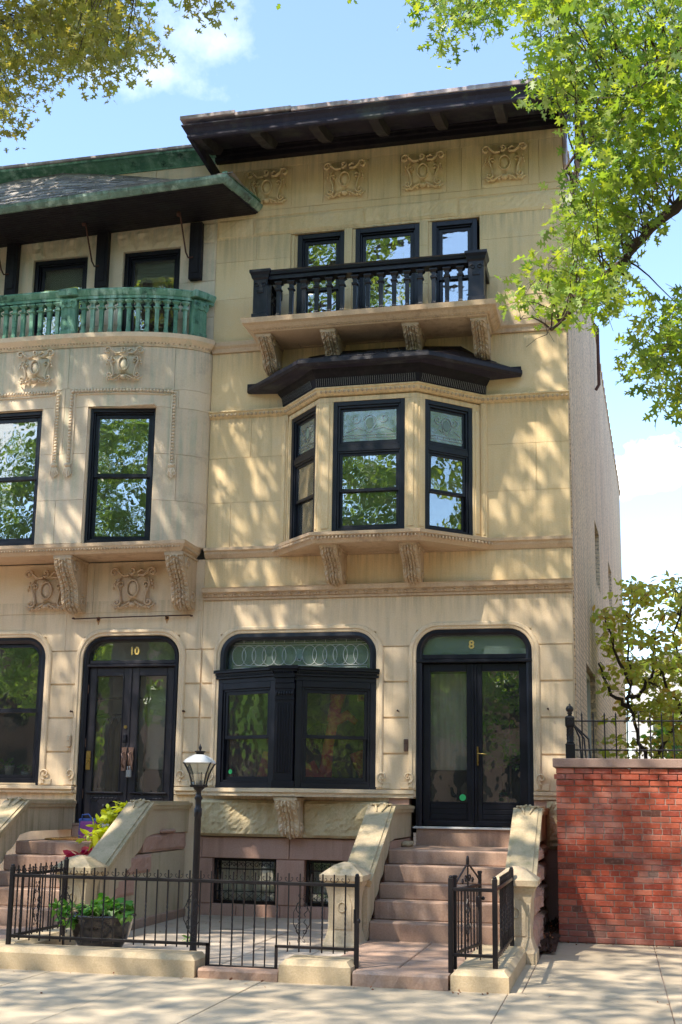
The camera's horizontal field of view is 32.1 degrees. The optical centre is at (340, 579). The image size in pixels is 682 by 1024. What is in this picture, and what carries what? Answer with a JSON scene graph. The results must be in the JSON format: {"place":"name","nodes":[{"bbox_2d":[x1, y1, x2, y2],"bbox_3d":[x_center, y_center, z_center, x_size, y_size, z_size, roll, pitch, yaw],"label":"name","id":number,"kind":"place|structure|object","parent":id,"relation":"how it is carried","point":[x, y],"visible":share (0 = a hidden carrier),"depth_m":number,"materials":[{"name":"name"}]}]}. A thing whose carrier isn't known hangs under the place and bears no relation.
{"place":"outdoors","nodes":[
{"label":"outdoors","id":0,"kind":"place"},
{"bbox_2d":[0,144,262,915],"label":"row house","id":1,"kind":"structure","parent":0,"point":[107,285],"depth_m":16.84,"materials":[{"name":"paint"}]},
{"bbox_2d":[0,758,14,774],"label":"potted plant","id":2,"kind":"object","parent":1,"relation":"in","point":[9,769],"visible":0.98,"depth_m":16.87,"materials":[{"name":"green plant"}]},
{"bbox_2d":[0,411,42,545],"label":"window","id":3,"kind":"structure","parent":1,"relation":"in","point":[34,416],"depth_m":16.86,"materials":[{"name":"black paint"}]},
{"bbox_2d":[0,637,45,784],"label":"window","id":4,"kind":"structure","parent":1,"relation":"in","point":[27,642],"depth_m":16.78,"materials":[{"name":"black paint"}]},
{"bbox_2d":[16,764,31,774],"bbox_3d":[-4.480,2.708,16.840,0.243,0.175,0.284,11,-14,-42],"label":"potted plant","id":5,"kind":"object","parent":1,"relation":"on","point":[27,769],"visible":0.91,"depth_m":16.82,"materials":[{"name":"green plant"}]},
{"bbox_2d":[34,257,87,335],"bbox_3d":[-4.238,-4.084,17.990,0.892,1.576,0.172,-2,-11,13],"label":"window","id":6,"kind":"structure","parent":1,"relation":"in","point":[41,268],"depth_m":18.07,"materials":[{"name":"black paint"}]},
{"bbox_2d":[82,668,131,818],"bbox_3d":[-3.260,2.293,16.443,0.659,2.140,0.170,-2,-11,13],"label":"door","id":7,"kind":"structure","parent":1,"relation":"in","point":[94,802],"depth_m":16.45,"materials":[{"name":"paint"}]},
{"bbox_2d":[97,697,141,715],"bbox_3d":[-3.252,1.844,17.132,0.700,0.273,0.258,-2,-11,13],"label":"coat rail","id":8,"kind":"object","parent":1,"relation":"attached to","point":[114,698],"visible":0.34,"depth_m":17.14,"materials":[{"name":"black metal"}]},
{"bbox_2d":[105,713,117,791],"bbox_3d":[-3.263,2.509,17.005,0.160,1.183,0.353,-2,-11,13],"label":"hanging coat","id":9,"kind":"object","parent":8,"relation":"hanging from","point":[109,765],"visible":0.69,"depth_m":16.86,"materials":[{"name":"fabric"}]},
{"bbox_2d":[136,733,138,781],"bbox_3d":[-2.988,2.403,16.961,0.160,0.983,0.353,-2,-11,13],"label":"hanging coat","id":10,"kind":"object","parent":8,"relation":"hanging from","point":[137,763],"visible":0.08,"depth_m":16.94,"materials":[{"name":"fabric"}]},
{"bbox_2d":[84,408,155,542],"bbox_3d":[-3.078,-1.438,16.621,0.967,1.965,0.124,0,-11,3],"label":"window","id":11,"kind":"structure","parent":1,"relation":"in","point":[106,413],"depth_m":16.63,"materials":[{"name":"black paint"}]},
{"bbox_2d":[72,614,192,620],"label":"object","id":12,"kind":"object","parent":1,"relation":"attached to","point":[99,618],"visible":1,"depth_m":16.59,"materials":[{"name":"stone"}]},
{"bbox_2d":[126,667,173,801],"bbox_3d":[-2.628,2.276,16.299,0.652,2.140,0.170,-2,-11,13],"label":"door","id":13,"kind":"structure","parent":1,"relation":"in","point":[137,672],"depth_m":16.36,"materials":[{"name":"paint"}]},
{"bbox_2d":[126,766,131,776],"bbox_3d":[-2.910,2.639,16.234,0.070,0.153,0.052,-2,-11,13],"label":"key lockbox","id":14,"kind":"object","parent":13,"relation":"hanging from","point":[128,773],"visible":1,"depth_m":16.21,"materials":[{"name":"grey metal"}]},
{"bbox_2d":[122,249,180,332],"bbox_3d":[-2.800,-4.123,17.665,0.902,1.576,0.172,-2,-11,13],"label":"window","id":15,"kind":"structure","parent":1,"relation":"in","point":[172,254],"depth_m":17.72,"materials":[{"name":"black paint"}]},
{"bbox_2d":[0,915,476,990],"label":"areaway paving","id":16,"kind":"structure","parent":0,"point":[406,965],"depth_m":11.79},
{"bbox_2d":[48,893,136,947],"bbox_3d":[-2.417,3.403,11.746,0.905,0.571,0.707,-2,-11,13],"label":"glazed planter","id":17,"kind":"object","parent":16,"relation":"on","point":[108,918],"visible":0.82,"depth_m":11.54,"materials":[{"name":"black ceramic"}]},
{"bbox_2d":[0,797,192,930],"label":"stone stoop","id":18,"kind":"object","parent":16,"relation":"on","point":[142,836],"visible":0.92,"depth_m":14.51,"materials":[{"name":"beige stone"}]},
{"bbox_2d":[45,836,98,840],"bbox_3d":[-3.279,3.370,15.375,0.880,0.026,0.730,-2,-11,13],"label":"doormat","id":19,"kind":"object","parent":18,"relation":"on","point":[75,838],"visible":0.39,"depth_m":15.10,"materials":[{"name":"brown"}]},
{"bbox_2d":[78,814,99,837],"bbox_3d":[-3.247,3.192,15.269,0.250,0.335,0.174,-2,-11,13],"label":"tote bag","id":20,"kind":"object","parent":19,"relation":"on","point":[83,822],"visible":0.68,"depth_m":15.22,"materials":[{"name":"purple fabric"}]},
{"bbox_2d":[63,846,91,856],"bbox_3d":[-3.052,3.306,13.948,0.530,0.316,0.448,-2,-11,13],"label":"coleus plant","id":21,"kind":"object","parent":18,"relation":"on","point":[69,853],"visible":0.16,"depth_m":13.92,"materials":[{"name":"red plant"}]},
{"bbox_2d":[76,801,127,850],"bbox_3d":[-2.914,3.042,14.540,0.548,0.646,0.755,-2,-11,13],"label":"coleus plant","id":22,"kind":"object","parent":18,"relation":"on","point":[109,817],"visible":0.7,"depth_m":14.55,"materials":[{"name":"yellow plant"}]},
{"bbox_2d":[5,857,359,968],"bbox_3d":[-1.353,3.181,11.300,3.384,0.914,1.190,-2,-11,13],"label":"iron railing","id":23,"kind":"object","parent":16,"relation":"on","point":[42,874],"visible":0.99,"depth_m":10.82,"materials":[{"name":"black metal"}]},
{"bbox_2d":[183,744,215,950],"bbox_3d":[-1.392,2.611,11.412,0.282,2.035,0.282,0,-11,4],"label":"lamp post","id":24,"kind":"object","parent":16,"relation":"on","point":[199,757],"visible":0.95,"depth_m":11.44,"materials":[{"name":"black metal"}]},
{"bbox_2d":[319,802,548,964],"bbox_3d":[1.247,3.367,13.643,2.230,1.548,3.480,-2,-11,13],"label":"stone stoop","id":25,"kind":"object","parent":16,"relation":"on","point":[403,889],"visible":0.9,"depth_m":12.96,"materials":[{"name":"brown stone"}]},
{"bbox_2d":[0,942,681,1023],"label":"sidewalk","id":26,"kind":"structure","parent":0,"point":[589,983],"depth_m":9.46,"materials":[{"name":"concrete"}]},
{"bbox_2d":[0,927,75,944],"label":"kerb block","id":27,"kind":"structure","parent":26,"relation":"on","point":[54,931],"depth_m":11.94,"materials":[{"name":"beige stone"}]},
{"bbox_2d":[0,942,204,977],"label":"kerb block","id":28,"kind":"structure","parent":26,"relation":"on","point":[115,960],"depth_m":10.68,"materials":[{"name":"beige stone"}]},
{"bbox_2d":[0,0,357,152],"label":"street tree","id":29,"kind":"object","parent":26,"relation":"on","point":[91,39],"visible":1,"depth_m":15.81,"materials":[{"name":"green plant"}]},
{"bbox_2d":[278,954,359,985],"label":"kerb block","id":30,"kind":"structure","parent":26,"relation":"on","point":[318,969],"depth_m":10.23,"materials":[{"name":"beige stone"}]},
{"bbox_2d":[26,921,669,1004],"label":"fallen leaves","id":31,"kind":"object","parent":26,"relation":"on","point":[452,991],"visible":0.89,"depth_m":12.35,"materials":[{"name":"brown plant"}]},
{"bbox_2d":[450,945,525,994],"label":"kerb block","id":32,"kind":"structure","parent":26,"relation":"on","point":[472,974],"depth_m":9.97,"materials":[{"name":"beige stone"}]},
{"bbox_2d":[448,867,514,972],"bbox_3d":[1.322,3.122,10.990,0.424,0.814,1.744,-2,-11,13],"label":"iron railing","id":33,"kind":"object","parent":32,"relation":"on","point":[505,887],"visible":1,"depth_m":10.23,"materials":[{"name":"black metal"}]},
{"bbox_2d":[452,856,484,968],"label":"iron gate","id":34,"kind":"structure","parent":33,"relation":"attached to","point":[467,878],"depth_m":10.69,"materials":[{"name":"black metal"}]},
{"bbox_2d":[397,0,681,447],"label":"oak tree","id":35,"kind":"object","parent":26,"relation":"on","point":[647,93],"visible":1,"depth_m":10.11,"materials":[{"name":"green plant"}]},
{"bbox_2d":[553,758,681,946],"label":"brick wall","id":36,"kind":"structure","parent":26,"relation":"on","point":[619,837],"depth_m":13.62,"materials":[{"name":"red brick"}]},
{"bbox_2d":[565,703,681,758],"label":"iron fence","id":37,"kind":"object","parent":36,"relation":"on","point":[570,721],"visible":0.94,"depth_m":14.01,"materials":[{"name":"black metal"}]},
{"bbox_2d":[0,0,681,758],"label":"sky","id":38,"kind":"structure","parent":0,"point":[302,52],"materials":[{"name":"blue"}]},
{"bbox_2d":[180,73,626,921],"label":"row house","id":39,"kind":"structure","parent":0,"point":[414,535],"depth_m":16.00,"materials":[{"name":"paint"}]},
{"bbox_2d":[213,667,274,787],"bbox_3d":[-1.271,1.983,15.777,1.067,1.570,0.220,-7,-13,37],"label":"bay window","id":40,"kind":"structure","parent":39,"relation":"in","point":[246,702],"depth_m":15.83,"materials":[{"name":"black paint"}]},
{"bbox_2d":[213,858,276,904],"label":"basement window","id":41,"kind":"structure","parent":39,"relation":"in","point":[238,866],"depth_m":15.85,"materials":[{"name":"black metal"}]},
{"bbox_2d":[220,632,375,669],"bbox_3d":[-0.564,1.021,16.149,2.180,0.550,0.282,-2,-11,13],"label":"window","id":42,"kind":"structure","parent":39,"relation":"in","point":[313,649],"depth_m":16.13,"materials":[{"name":"glass"}]},
{"bbox_2d":[264,694,363,800],"bbox_3d":[-0.349,2.250,16.064,1.848,1.652,0.296,-2,-11,13],"label":"red drapery","id":43,"kind":"object","parent":39,"relation":"hanging from","point":[335,718],"visible":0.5,"depth_m":15.97,"materials":[{"name":"fabric"}]},
{"bbox_2d":[296,231,344,313],"bbox_3d":[-0.277,-4.210,17.087,0.700,1.605,0.172,-2,-11,13],"label":"window","id":44,"kind":"structure","parent":39,"relation":"in","point":[304,241],"depth_m":17.12,"materials":[{"name":"black paint"}]},
{"bbox_2d":[306,860,347,906],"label":"basement window","id":45,"kind":"structure","parent":39,"relation":"in","point":[319,866],"depth_m":15.56,"materials":[{"name":"black metal"}]},
{"bbox_2d":[294,666,379,789],"bbox_3d":[-0.065,1.950,15.505,1.122,1.570,0.220,3,-11,-10],"label":"bay window","id":46,"kind":"structure","parent":39,"relation":"in","point":[356,683],"depth_m":15.53,"materials":[{"name":"black paint"}]},
{"bbox_2d":[355,223,419,308],"bbox_3d":[0.670,-4.240,16.852,0.930,1.605,0.172,-2,-11,13],"label":"window","id":47,"kind":"structure","parent":39,"relation":"in","point":[412,230],"depth_m":16.88,"materials":[{"name":"black paint"}]},
{"bbox_2d":[423,664,474,825],"bbox_3d":[1.403,2.148,15.438,0.676,2.090,0.080,-2,-11,13],"label":"door","id":48,"kind":"structure","parent":39,"relation":"in","point":[435,813],"depth_m":15.37,"materials":[{"name":"black paint"}]},
{"bbox_2d":[432,218,478,302],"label":"window","id":49,"kind":"structure","parent":39,"relation":"in","point":[470,225],"depth_m":16.69,"materials":[{"name":"black paint"}]},
{"bbox_2d":[466,671,519,827],"bbox_3d":[2.112,2.186,15.977,1.080,2.334,0.480,2,-11,-8],"label":"house plant","id":50,"kind":"object","parent":39,"relation":"on","point":[511,724],"visible":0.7,"depth_m":16.00,"materials":[{"name":"green plant"}]},
{"bbox_2d":[474,663,527,826],"bbox_3d":[2.061,2.125,15.265,0.678,2.090,0.127,-2,-11,13],"label":"door","id":51,"kind":"structure","parent":39,"relation":"in","point":[487,814],"depth_m":15.25,"materials":[{"name":"black paint"}]},
{"bbox_2d":[586,672,591,757],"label":"side window","id":52,"kind":"structure","parent":39,"relation":"in","point":[588,678],"depth_m":19.09,"materials":[{"name":"white paint"}]},
{"bbox_2d":[538,917,560,952],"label":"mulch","id":53,"kind":"object","parent":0,"point":[548,943],"visible":0.79,"depth_m":13.30,"materials":[{"name":"soil"}]},
{"bbox_2d":[630,652,681,758],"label":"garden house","id":54,"kind":"structure","parent":0,"point":[644,728],"depth_m":45.75,"materials":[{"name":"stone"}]},
{"bbox_2d":[649,697,674,737],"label":"window","id":55,"kind":"structure","parent":54,"relation":"in","point":[649,697],"depth_m":45.58,"materials":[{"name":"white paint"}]},
{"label":"garden ground","id":56,"kind":"structure","parent":0,"visible":0},
{"bbox_2d":[590,570,681,758],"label":"dogwood tree","id":57,"kind":"object","parent":56,"relation":"on","point":[634,592],"visible":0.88,"depth_m":18.80,"materials":[{"name":"green plant"}]},
{"bbox_2d":[624,589,681,754],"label":"garden tree","id":58,"kind":"object","parent":56,"relation":"on","point":[677,691],"visible":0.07,"depth_m":33.60,"materials":[{"name":"green plant"}]},
{"bbox_2d":[640,722,681,758],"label":"garden shrub","id":59,"kind":"object","parent":56,"relation":"on","point":[643,736],"visible":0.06,"depth_m":22.06,"materials":[{"name":"green plant"}]}
]}

